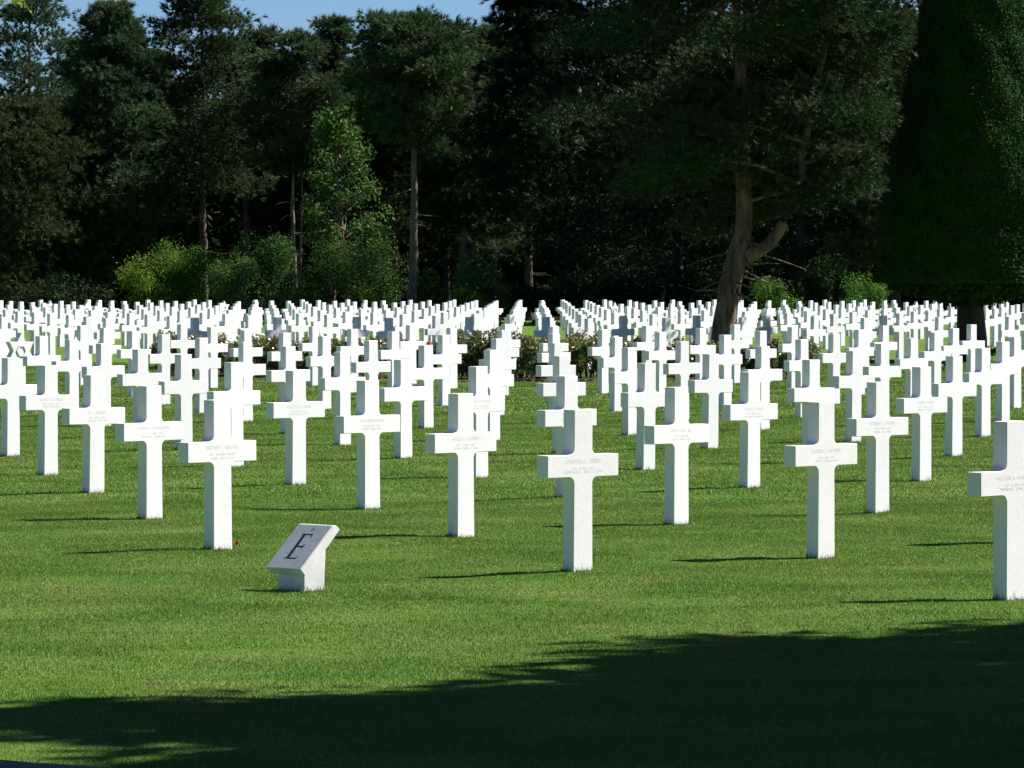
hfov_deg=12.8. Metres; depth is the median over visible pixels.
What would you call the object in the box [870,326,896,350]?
marble cross
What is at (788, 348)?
marble cross
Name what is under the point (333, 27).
pine tree
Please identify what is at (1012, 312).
marble cross
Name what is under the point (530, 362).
rose bush
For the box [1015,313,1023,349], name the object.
marble cross
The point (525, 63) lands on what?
pine tree
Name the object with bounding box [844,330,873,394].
marble cross
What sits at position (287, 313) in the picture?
marble cross
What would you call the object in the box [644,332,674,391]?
marble cross
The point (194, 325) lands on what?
marble cross
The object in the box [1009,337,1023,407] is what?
marble cross
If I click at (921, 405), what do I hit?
marble cross
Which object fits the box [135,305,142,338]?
marble cross
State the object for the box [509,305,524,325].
marble cross
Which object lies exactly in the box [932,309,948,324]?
marble cross
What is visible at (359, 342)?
rose bush
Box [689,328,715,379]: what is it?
marble cross
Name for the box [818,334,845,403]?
marble cross
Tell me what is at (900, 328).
marble cross
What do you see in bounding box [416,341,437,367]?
rose bush
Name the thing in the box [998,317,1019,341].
marble cross
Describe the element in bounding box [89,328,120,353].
marble cross
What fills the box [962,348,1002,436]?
marble cross
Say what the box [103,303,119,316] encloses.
marble cross
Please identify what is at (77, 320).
marble cross
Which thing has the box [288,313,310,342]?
marble cross
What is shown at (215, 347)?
marble cross
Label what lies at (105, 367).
marble cross
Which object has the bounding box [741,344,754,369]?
rose bush
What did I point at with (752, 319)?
marble cross
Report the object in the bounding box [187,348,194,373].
rose bush
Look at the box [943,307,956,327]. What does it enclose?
marble cross
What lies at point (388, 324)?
marble cross
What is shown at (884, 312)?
marble cross
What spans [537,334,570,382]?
marble cross
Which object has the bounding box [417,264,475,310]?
shrub
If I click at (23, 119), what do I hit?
tree
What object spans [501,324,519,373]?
marble cross
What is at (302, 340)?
rose bush
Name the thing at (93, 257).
pine tree
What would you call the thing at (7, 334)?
marble cross
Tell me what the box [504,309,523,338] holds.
marble cross
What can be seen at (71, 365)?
marble cross
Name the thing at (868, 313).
marble cross
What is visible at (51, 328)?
marble cross
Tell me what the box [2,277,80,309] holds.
shrub
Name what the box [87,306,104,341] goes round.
marble cross
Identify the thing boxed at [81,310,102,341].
marble cross
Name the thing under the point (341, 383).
marble cross
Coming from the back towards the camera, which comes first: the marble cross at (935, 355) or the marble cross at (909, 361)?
the marble cross at (935, 355)
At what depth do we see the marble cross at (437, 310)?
142.75 m
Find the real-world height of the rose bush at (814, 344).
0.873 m
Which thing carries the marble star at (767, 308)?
on the lawn at (528, 328)
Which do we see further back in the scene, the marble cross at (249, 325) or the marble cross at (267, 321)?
the marble cross at (267, 321)
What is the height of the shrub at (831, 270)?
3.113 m
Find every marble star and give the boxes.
[6,333,32,384]
[504,312,519,335]
[761,306,773,319]
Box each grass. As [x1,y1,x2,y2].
[0,361,1023,415]
[0,413,1023,501]
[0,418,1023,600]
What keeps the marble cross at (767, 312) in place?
on the lawn at (528, 328)
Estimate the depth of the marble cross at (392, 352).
70.26 m
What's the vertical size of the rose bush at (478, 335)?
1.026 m
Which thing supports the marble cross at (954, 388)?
on the lawn at (528, 328)
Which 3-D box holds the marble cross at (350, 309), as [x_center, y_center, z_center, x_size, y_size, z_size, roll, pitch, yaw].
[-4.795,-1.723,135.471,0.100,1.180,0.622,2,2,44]
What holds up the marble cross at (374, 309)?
on the lawn at (528, 328)
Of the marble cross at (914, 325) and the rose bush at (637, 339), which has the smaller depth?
the rose bush at (637, 339)
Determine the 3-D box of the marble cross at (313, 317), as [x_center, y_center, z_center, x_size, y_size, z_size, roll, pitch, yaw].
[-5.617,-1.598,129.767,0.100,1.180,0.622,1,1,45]
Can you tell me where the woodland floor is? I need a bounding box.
[207,164,1020,319]
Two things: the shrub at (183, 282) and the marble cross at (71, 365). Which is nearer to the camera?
the marble cross at (71, 365)
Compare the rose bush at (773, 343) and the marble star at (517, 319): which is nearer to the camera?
the rose bush at (773, 343)
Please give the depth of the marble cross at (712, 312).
131.39 m
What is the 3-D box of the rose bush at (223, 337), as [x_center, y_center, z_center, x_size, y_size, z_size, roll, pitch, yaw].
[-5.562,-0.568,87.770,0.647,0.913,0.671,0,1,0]
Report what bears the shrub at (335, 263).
on the lawn at (528, 328)
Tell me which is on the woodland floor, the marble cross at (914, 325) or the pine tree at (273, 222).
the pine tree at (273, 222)
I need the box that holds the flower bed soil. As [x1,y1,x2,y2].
[170,372,786,381]
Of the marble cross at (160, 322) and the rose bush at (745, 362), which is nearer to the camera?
the rose bush at (745, 362)
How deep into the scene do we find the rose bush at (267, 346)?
85.88 m
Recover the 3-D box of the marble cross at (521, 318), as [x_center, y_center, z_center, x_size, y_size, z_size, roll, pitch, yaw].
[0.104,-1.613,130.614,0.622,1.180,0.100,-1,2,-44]
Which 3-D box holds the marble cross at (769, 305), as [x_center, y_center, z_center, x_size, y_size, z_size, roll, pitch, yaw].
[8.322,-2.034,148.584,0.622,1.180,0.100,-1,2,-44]
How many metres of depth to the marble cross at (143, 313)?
120.70 m
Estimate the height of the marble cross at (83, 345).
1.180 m
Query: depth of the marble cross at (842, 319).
124.92 m
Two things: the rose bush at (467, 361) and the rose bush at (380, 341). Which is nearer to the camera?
the rose bush at (467, 361)
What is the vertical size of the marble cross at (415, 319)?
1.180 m
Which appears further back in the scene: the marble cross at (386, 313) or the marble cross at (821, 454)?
the marble cross at (386, 313)
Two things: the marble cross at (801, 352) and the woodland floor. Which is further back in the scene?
the woodland floor
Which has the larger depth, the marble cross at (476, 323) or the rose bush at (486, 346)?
the marble cross at (476, 323)
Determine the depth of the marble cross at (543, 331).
97.14 m
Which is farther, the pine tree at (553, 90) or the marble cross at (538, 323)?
the pine tree at (553, 90)
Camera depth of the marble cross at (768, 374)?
55.65 m
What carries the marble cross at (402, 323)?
on the lawn at (528, 328)
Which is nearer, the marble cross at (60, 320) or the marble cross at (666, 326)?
the marble cross at (666, 326)
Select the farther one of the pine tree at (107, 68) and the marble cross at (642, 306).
the pine tree at (107, 68)
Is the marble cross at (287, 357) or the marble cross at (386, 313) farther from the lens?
the marble cross at (386, 313)
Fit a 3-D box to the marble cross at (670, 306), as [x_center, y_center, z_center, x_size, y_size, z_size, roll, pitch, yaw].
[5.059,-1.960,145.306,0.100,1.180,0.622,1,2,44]
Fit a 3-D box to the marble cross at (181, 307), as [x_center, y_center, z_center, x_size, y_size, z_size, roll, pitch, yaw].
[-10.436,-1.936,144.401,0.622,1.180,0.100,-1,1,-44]
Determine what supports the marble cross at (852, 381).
on the lawn at (528, 328)
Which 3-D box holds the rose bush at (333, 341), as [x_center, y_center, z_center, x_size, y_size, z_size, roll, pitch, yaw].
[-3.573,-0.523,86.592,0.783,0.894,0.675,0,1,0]
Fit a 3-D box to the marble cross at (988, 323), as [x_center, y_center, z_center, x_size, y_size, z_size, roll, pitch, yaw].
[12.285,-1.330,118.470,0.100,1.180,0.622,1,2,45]
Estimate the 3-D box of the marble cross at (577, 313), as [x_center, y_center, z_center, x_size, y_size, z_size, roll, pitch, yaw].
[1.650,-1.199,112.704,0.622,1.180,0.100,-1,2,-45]
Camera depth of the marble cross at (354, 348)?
74.34 m
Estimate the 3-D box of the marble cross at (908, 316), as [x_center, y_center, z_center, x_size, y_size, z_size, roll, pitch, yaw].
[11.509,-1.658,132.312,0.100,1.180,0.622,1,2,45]
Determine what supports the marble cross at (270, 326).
on the lawn at (528, 328)
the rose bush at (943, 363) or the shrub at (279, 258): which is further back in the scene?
the shrub at (279, 258)
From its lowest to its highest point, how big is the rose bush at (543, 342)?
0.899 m
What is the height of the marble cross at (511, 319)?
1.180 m
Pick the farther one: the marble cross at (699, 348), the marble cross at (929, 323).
the marble cross at (929, 323)
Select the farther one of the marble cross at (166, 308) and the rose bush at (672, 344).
the marble cross at (166, 308)
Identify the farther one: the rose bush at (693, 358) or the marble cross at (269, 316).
the marble cross at (269, 316)
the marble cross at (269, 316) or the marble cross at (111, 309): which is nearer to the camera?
the marble cross at (111, 309)
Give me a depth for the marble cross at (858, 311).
130.60 m
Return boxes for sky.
[0,0,917,107]
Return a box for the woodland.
[0,7,1023,315]
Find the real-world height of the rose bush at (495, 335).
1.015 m
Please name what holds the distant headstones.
on the lawn at (528, 328)
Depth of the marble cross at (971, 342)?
80.10 m
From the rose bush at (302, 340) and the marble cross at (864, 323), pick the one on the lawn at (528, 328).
the marble cross at (864, 323)
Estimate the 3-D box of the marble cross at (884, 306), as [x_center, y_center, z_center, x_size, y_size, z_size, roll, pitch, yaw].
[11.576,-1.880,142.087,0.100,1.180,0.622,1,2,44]
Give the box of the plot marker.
[267,524,338,591]
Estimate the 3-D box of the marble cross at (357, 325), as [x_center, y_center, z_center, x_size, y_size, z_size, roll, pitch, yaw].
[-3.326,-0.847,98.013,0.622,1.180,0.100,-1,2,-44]
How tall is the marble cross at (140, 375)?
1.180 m
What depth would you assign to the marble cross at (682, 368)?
59.70 m
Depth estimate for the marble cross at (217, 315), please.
136.22 m
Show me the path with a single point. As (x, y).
(12, 764)
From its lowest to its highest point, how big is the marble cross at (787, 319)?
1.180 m
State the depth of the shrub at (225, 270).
186.59 m
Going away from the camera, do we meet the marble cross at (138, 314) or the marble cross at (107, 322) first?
the marble cross at (107, 322)
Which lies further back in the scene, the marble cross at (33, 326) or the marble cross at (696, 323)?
the marble cross at (33, 326)
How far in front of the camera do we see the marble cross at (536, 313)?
145.95 m
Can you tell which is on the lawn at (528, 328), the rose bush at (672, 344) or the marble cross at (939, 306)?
the marble cross at (939, 306)
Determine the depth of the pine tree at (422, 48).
183.85 m
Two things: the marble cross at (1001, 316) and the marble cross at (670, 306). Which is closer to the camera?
the marble cross at (1001, 316)
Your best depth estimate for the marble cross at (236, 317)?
132.17 m
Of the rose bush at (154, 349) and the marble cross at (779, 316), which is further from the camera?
the marble cross at (779, 316)
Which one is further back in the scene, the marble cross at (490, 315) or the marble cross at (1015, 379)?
the marble cross at (490, 315)
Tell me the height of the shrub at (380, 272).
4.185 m
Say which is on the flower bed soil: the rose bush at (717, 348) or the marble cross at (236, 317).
the rose bush at (717, 348)
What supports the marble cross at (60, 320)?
on the lawn at (528, 328)
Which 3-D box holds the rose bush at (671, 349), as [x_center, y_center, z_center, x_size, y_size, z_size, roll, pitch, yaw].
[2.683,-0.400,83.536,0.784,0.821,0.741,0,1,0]
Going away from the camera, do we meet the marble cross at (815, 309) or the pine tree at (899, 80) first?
the marble cross at (815, 309)
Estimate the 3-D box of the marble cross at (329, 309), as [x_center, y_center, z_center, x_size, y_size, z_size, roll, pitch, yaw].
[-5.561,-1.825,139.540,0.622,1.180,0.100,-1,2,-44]
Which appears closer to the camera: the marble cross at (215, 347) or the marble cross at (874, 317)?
the marble cross at (215, 347)
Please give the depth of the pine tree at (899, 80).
181.50 m
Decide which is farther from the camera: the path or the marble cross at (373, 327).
the marble cross at (373, 327)
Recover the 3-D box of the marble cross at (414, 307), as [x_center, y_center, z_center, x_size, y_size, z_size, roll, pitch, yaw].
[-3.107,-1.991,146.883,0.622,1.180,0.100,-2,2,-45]
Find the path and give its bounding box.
[0,760,107,767]
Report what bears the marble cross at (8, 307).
on the lawn at (528, 328)
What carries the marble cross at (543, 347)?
on the lawn at (528, 328)
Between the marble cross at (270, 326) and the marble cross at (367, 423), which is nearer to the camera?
the marble cross at (367, 423)
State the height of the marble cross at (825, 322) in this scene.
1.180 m
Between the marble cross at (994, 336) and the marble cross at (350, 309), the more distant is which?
the marble cross at (350, 309)
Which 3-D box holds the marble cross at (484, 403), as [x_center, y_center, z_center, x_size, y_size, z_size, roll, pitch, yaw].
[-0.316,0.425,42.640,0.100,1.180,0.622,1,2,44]
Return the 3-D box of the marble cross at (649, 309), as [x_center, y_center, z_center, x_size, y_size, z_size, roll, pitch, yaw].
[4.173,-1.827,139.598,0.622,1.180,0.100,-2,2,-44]
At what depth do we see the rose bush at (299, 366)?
85.40 m
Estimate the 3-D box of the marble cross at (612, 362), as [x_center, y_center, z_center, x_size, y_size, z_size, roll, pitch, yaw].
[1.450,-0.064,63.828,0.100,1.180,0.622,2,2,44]
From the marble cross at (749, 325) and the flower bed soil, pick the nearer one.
the flower bed soil
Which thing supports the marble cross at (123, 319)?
on the lawn at (528, 328)
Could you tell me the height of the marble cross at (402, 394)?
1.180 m
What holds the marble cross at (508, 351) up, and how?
on the lawn at (528, 328)
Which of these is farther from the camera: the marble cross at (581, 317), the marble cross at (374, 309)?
the marble cross at (374, 309)
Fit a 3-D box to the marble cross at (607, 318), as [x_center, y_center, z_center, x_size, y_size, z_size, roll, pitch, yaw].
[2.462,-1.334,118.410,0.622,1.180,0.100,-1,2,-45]
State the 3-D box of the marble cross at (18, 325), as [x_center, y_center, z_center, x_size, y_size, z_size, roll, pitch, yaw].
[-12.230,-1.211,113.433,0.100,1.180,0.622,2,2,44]
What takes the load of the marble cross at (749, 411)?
on the lawn at (528, 328)
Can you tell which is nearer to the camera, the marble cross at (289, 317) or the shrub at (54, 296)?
the marble cross at (289, 317)
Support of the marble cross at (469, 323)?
on the lawn at (528, 328)
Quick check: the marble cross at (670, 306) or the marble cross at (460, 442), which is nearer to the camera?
the marble cross at (460, 442)
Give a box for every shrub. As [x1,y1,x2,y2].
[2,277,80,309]
[39,268,121,308]
[113,246,189,309]
[148,238,227,317]
[204,249,264,321]
[208,282,251,320]
[217,226,301,318]
[269,287,304,321]
[282,227,376,310]
[349,230,419,309]
[358,281,397,310]
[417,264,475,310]
[446,243,514,322]
[447,285,488,307]
[506,272,581,323]
[572,269,659,310]
[642,272,714,310]
[748,272,806,324]
[783,258,834,309]
[804,252,870,317]
[839,270,890,313]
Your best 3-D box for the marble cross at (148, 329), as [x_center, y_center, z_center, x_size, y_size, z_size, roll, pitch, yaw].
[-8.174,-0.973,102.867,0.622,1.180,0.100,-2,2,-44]
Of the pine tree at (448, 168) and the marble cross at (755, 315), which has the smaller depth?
the marble cross at (755, 315)
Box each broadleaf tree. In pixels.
[0,0,34,15]
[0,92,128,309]
[295,101,399,298]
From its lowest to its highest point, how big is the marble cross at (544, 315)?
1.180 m
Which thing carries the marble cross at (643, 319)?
on the lawn at (528, 328)
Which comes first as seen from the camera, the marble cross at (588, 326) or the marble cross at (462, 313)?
the marble cross at (588, 326)
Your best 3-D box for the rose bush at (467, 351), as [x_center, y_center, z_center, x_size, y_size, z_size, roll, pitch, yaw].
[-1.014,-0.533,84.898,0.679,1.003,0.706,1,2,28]
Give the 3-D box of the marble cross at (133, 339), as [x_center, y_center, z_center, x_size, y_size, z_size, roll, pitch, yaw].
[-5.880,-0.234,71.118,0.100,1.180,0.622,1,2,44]
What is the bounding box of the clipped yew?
[869,0,1023,361]
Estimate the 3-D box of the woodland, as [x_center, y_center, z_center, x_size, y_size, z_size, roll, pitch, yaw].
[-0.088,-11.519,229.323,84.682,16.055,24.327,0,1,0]
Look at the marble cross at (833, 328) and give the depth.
103.72 m
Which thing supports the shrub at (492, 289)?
on the lawn at (528, 328)
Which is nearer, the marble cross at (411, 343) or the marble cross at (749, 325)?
the marble cross at (411, 343)
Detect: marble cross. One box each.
[0,305,14,338]
[0,317,15,357]
[0,329,8,376]
[0,357,36,455]
[3,310,14,346]
[8,311,29,334]
[12,305,29,336]
[19,365,75,474]
[23,336,60,392]
[24,307,42,341]
[24,312,46,354]
[39,303,51,334]
[39,307,55,335]
[39,314,62,355]
[50,304,57,335]
[51,340,91,407]
[55,308,65,346]
[58,315,76,339]
[62,375,124,492]
[64,305,72,337]
[73,309,82,339]
[75,317,99,360]
[77,325,97,384]
[78,305,87,319]
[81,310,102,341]
[82,343,124,425]
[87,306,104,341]
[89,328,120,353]
[94,318,120,364]
[96,303,105,321]
[98,312,119,354]
[102,307,120,343]
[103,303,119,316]
[115,385,183,518]
[116,308,135,345]
[117,304,127,317]
[117,331,150,396]
[117,349,162,422]
[119,313,141,347]
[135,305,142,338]
[135,309,154,347]
[136,314,160,348]
[148,335,174,403]
[153,306,165,340]
[153,310,165,335]
[158,316,176,335]
[158,354,207,449]
[164,303,169,328]
[164,307,176,322]
[170,324,194,353]
[175,311,189,328]
[176,304,187,316]
[178,399,255,549]
[185,308,194,330]
[187,318,206,339]
[192,338,220,412]
[195,305,200,317]
[199,312,213,330]
[207,309,220,324]
[207,327,227,387]
[207,362,259,465]
[213,306,221,335]
[215,314,237,343]
[218,303,225,333]
[219,310,239,342]
[229,330,262,356]
[231,307,242,341]
[233,304,243,335]
[237,315,260,338]
[238,342,265,420]
[241,311,261,338]
[244,307,262,321]
[245,305,261,336]
[264,305,281,330]
[264,312,285,330]
[265,308,284,323]
[265,317,289,339]
[266,346,309,433]
[266,370,324,484]
[267,333,301,400]
[283,303,293,315]
[283,306,294,340]
[286,309,305,343]
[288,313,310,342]
[298,326,318,385]
[303,304,311,336]
[305,307,317,321]
[306,336,333,408]
[311,310,324,335]
[319,315,339,348]
[319,352,365,444]
[325,305,333,337]
[332,308,341,339]
[335,380,399,508]
[336,312,352,344]
[336,329,363,392]
[339,303,344,334]
[341,306,357,322]
[345,317,368,340]
[351,340,390,379]
[352,309,369,342]
[356,304,369,315]
[363,313,383,339]
[365,306,382,320]
[376,318,400,347]
[378,305,392,331]
[378,310,396,339]
[378,332,409,387]
[379,359,427,457]
[393,307,400,326]
[393,314,406,340]
[399,325,425,383]
[404,305,411,322]
[407,311,425,339]
[410,304,420,316]
[412,345,445,427]
[419,309,431,344]
[425,316,445,344]
[425,393,495,536]
[428,306,434,341]
[433,335,460,405]
[434,304,440,317]
[436,328,466,388]
[440,310,459,325]
[440,312,454,328]
[453,305,469,330]
[453,307,464,340]
[458,317,481,339]
[464,303,474,315]
[464,314,485,331]
[468,366,504,477]
[476,310,489,337]
[479,339,515,414]
[482,308,493,339]
[484,350,513,439]
[485,306,496,336]
[487,330,518,395]
[488,304,498,336]
[499,315,521,337]
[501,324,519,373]
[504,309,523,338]
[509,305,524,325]
[513,307,524,338]
[534,303,543,316]
[534,317,549,341]
[535,305,551,338]
[536,308,553,320]
[536,310,554,325]
[536,313,556,329]
[536,343,575,409]
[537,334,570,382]
[537,356,585,452]
[537,376,596,497]
[537,409,617,571]
[539,327,567,351]
[560,304,570,337]
[563,306,574,335]
[566,309,577,334]
[569,311,582,336]
[571,314,585,333]
[576,319,594,368]
[585,303,594,331]
[588,329,609,392]
[589,305,599,330]
[593,307,604,328]
[597,310,610,342]
[598,337,621,410]
[604,313,618,336]
[608,347,636,434]
[612,316,634,342]
[618,304,624,315]
[621,363,664,469]
[624,306,630,340]
[627,308,639,345]
[633,311,648,337]
[633,326,654,362]
[638,303,644,316]
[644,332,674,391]
[644,387,707,524]
[646,305,651,321]
[649,314,661,340]
[654,318,677,346]
[655,307,666,326]
[663,341,700,417]
[664,304,677,316]
[668,309,677,346]
[671,312,690,341]
[675,306,688,319]
[685,308,694,342]
[685,315,707,340]
[688,354,732,447]
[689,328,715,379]
[695,305,708,315]
[701,310,712,342]
[708,306,715,341]
[719,335,741,406]
[722,372,777,487]
[730,325,748,382]
[737,311,754,339]
[738,317,753,339]
[742,346,781,429]
[745,331,776,358]
[746,308,757,343]
[749,304,758,330]
[756,315,777,342]
[758,310,776,326]
[761,303,775,315]
[777,305,792,338]
[778,308,794,342]
[778,313,797,343]
[778,327,797,387]
[784,339,808,417]
[784,401,856,558]
[787,360,834,444]
[792,304,802,336]
[795,307,806,336]
[798,311,810,339]
[803,316,825,359]
[811,303,817,315]
[812,306,823,340]
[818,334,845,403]
[819,309,829,348]
[823,314,844,333]
[832,351,874,441]
[833,305,838,313]
[838,308,848,345]
[843,312,859,347]
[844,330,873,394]
[845,304,851,335]
[847,382,907,512]
[853,318,875,365]
[855,307,864,323]
[859,310,877,346]
[863,306,878,339]
[863,344,900,381]
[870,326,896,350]
[872,316,893,334]
[875,309,892,325]
[877,304,891,317]
[888,304,901,325]
[888,308,904,341]
[889,313,909,357]
[895,338,927,397]
[896,367,946,481]
[904,306,912,337]
[904,311,923,337]
[918,305,924,338]
[919,310,934,350]
[919,332,950,383]
[928,317,947,365]
[929,304,936,330]
[931,356,976,455]
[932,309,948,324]
[935,303,946,315]
[941,328,967,355]
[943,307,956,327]
[959,325,984,372]
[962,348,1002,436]
[968,420,1023,600]
[984,310,994,345]
[990,308,1002,345]
[990,342,1020,420]
[998,307,1004,341]
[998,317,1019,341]
[1005,305,1018,329]
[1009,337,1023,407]
[1014,305,1020,324]
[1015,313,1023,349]
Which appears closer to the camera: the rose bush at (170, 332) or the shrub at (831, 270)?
the rose bush at (170, 332)
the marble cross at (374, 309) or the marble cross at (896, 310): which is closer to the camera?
the marble cross at (896, 310)
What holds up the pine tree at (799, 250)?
on the lawn at (528, 328)
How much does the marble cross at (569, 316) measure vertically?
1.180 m
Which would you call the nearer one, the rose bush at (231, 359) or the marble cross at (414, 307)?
the rose bush at (231, 359)
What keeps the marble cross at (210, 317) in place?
on the lawn at (528, 328)
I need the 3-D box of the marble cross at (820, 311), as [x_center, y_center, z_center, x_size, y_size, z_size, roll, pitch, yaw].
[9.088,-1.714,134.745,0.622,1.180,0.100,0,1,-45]
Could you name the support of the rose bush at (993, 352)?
on the lawn at (528, 328)
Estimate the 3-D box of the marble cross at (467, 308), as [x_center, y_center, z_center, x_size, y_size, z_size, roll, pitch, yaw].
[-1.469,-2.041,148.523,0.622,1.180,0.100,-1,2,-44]
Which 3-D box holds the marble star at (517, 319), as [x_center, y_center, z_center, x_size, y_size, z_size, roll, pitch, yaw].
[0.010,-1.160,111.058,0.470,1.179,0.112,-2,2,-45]
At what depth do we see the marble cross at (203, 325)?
108.53 m
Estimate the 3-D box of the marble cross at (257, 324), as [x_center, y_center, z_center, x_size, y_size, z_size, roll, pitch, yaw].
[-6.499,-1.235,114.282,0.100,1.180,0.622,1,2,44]
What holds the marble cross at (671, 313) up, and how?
on the lawn at (528, 328)
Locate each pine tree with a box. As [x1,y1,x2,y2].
[0,0,80,309]
[1,114,153,303]
[13,0,206,307]
[41,35,129,299]
[120,48,216,305]
[133,0,287,305]
[184,22,304,312]
[211,47,322,296]
[227,26,371,306]
[295,13,388,304]
[313,2,513,304]
[330,49,433,306]
[331,45,441,301]
[387,114,482,301]
[397,45,508,293]
[441,22,536,302]
[444,0,597,320]
[491,0,707,302]
[508,0,918,344]
[539,0,760,307]
[687,0,894,323]
[779,0,921,310]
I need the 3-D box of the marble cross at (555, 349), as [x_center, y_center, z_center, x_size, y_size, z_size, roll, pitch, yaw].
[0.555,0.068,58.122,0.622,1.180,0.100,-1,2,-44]
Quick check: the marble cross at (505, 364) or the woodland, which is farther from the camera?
the woodland
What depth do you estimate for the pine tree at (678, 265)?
185.11 m
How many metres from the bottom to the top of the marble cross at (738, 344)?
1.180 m
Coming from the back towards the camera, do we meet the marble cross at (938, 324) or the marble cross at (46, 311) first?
the marble cross at (46, 311)
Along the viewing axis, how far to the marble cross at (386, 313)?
117.50 m
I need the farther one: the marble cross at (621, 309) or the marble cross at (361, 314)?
the marble cross at (621, 309)
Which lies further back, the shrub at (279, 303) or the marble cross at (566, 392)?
the shrub at (279, 303)
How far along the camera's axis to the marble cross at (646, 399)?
44.23 m
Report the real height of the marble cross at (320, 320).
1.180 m
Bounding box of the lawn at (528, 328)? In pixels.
[0,320,1023,767]
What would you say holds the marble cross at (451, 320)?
on the lawn at (528, 328)
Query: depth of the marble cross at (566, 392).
38.50 m
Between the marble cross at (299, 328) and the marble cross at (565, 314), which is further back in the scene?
the marble cross at (565, 314)
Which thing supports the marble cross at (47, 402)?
on the lawn at (528, 328)
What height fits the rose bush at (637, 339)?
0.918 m
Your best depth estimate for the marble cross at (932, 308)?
143.68 m
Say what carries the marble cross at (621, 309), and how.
on the lawn at (528, 328)
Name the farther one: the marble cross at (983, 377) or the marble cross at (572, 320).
the marble cross at (572, 320)
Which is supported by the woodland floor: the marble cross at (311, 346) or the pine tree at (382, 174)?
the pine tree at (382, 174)
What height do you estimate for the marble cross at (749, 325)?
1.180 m
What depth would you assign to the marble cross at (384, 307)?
141.12 m
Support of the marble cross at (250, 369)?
on the lawn at (528, 328)
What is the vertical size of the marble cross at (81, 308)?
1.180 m
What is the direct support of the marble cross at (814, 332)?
on the lawn at (528, 328)
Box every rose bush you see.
[149,340,171,369]
[154,331,176,371]
[170,333,197,369]
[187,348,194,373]
[198,335,231,362]
[218,333,234,372]
[222,335,258,368]
[252,336,270,363]
[253,333,277,369]
[256,335,291,369]
[272,341,308,369]
[291,335,307,358]
[297,353,308,369]
[306,335,338,348]
[331,339,343,375]
[345,334,377,374]
[358,346,383,375]
[370,335,386,374]
[399,335,424,366]
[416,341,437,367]
[433,327,467,373]
[457,328,470,375]
[457,330,486,377]
[464,329,484,355]
[470,327,499,365]
[489,332,512,358]
[511,327,543,377]
[511,336,525,376]
[520,334,547,378]
[522,336,545,376]
[537,335,547,377]
[543,337,576,364]
[564,332,596,378]
[575,328,597,376]
[582,336,609,371]
[609,336,640,362]
[622,335,641,344]
[637,340,654,362]
[638,342,674,363]
[667,336,694,377]
[689,341,711,377]
[693,338,718,356]
[718,345,750,366]
[740,348,771,369]
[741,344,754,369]
[767,337,786,372]
[770,352,786,374]
[782,338,817,359]
[798,335,821,359]
[941,361,945,370]
[985,345,995,361]
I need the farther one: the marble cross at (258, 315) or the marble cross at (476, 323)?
the marble cross at (258, 315)
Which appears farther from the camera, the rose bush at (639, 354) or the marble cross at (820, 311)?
the marble cross at (820, 311)
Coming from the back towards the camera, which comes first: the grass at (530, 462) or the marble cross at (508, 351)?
the marble cross at (508, 351)
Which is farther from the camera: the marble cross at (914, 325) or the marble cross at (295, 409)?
the marble cross at (914, 325)
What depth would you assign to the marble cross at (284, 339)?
68.64 m
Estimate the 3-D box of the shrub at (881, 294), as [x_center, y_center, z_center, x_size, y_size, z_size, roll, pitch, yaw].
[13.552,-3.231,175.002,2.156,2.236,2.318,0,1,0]
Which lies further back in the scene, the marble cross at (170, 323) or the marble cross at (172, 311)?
the marble cross at (172, 311)
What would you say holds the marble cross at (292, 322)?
on the lawn at (528, 328)
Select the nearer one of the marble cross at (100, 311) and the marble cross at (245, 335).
the marble cross at (245, 335)
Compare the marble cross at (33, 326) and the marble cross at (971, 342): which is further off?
the marble cross at (33, 326)
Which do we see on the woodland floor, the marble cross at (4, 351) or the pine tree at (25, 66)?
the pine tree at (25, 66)
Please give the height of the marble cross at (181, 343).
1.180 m
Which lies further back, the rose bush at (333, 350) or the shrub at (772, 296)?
the shrub at (772, 296)
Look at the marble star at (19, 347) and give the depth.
69.44 m
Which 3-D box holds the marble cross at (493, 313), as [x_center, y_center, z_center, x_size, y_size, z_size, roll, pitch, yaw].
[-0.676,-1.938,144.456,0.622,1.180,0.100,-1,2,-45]
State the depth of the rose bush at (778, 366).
85.59 m
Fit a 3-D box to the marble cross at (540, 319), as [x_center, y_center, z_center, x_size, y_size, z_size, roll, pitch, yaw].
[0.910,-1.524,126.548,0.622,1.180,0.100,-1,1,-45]
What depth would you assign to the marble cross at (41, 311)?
149.18 m
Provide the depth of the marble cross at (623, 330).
98.79 m
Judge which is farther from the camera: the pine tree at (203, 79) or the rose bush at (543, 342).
the pine tree at (203, 79)
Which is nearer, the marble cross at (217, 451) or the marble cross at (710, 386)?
the marble cross at (217, 451)
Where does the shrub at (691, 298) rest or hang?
on the lawn at (528, 328)
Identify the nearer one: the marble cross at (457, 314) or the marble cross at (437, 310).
the marble cross at (457, 314)
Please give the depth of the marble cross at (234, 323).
118.33 m
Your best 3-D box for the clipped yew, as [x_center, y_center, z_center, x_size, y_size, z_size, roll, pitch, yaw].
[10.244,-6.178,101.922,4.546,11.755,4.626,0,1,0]
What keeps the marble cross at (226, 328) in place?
on the lawn at (528, 328)
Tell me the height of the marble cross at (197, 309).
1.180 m
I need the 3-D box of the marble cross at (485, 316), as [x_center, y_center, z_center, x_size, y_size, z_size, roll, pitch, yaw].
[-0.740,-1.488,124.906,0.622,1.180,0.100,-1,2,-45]
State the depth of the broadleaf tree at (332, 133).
190.73 m
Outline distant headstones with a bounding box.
[0,300,1008,332]
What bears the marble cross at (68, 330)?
on the lawn at (528, 328)
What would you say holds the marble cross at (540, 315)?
on the lawn at (528, 328)

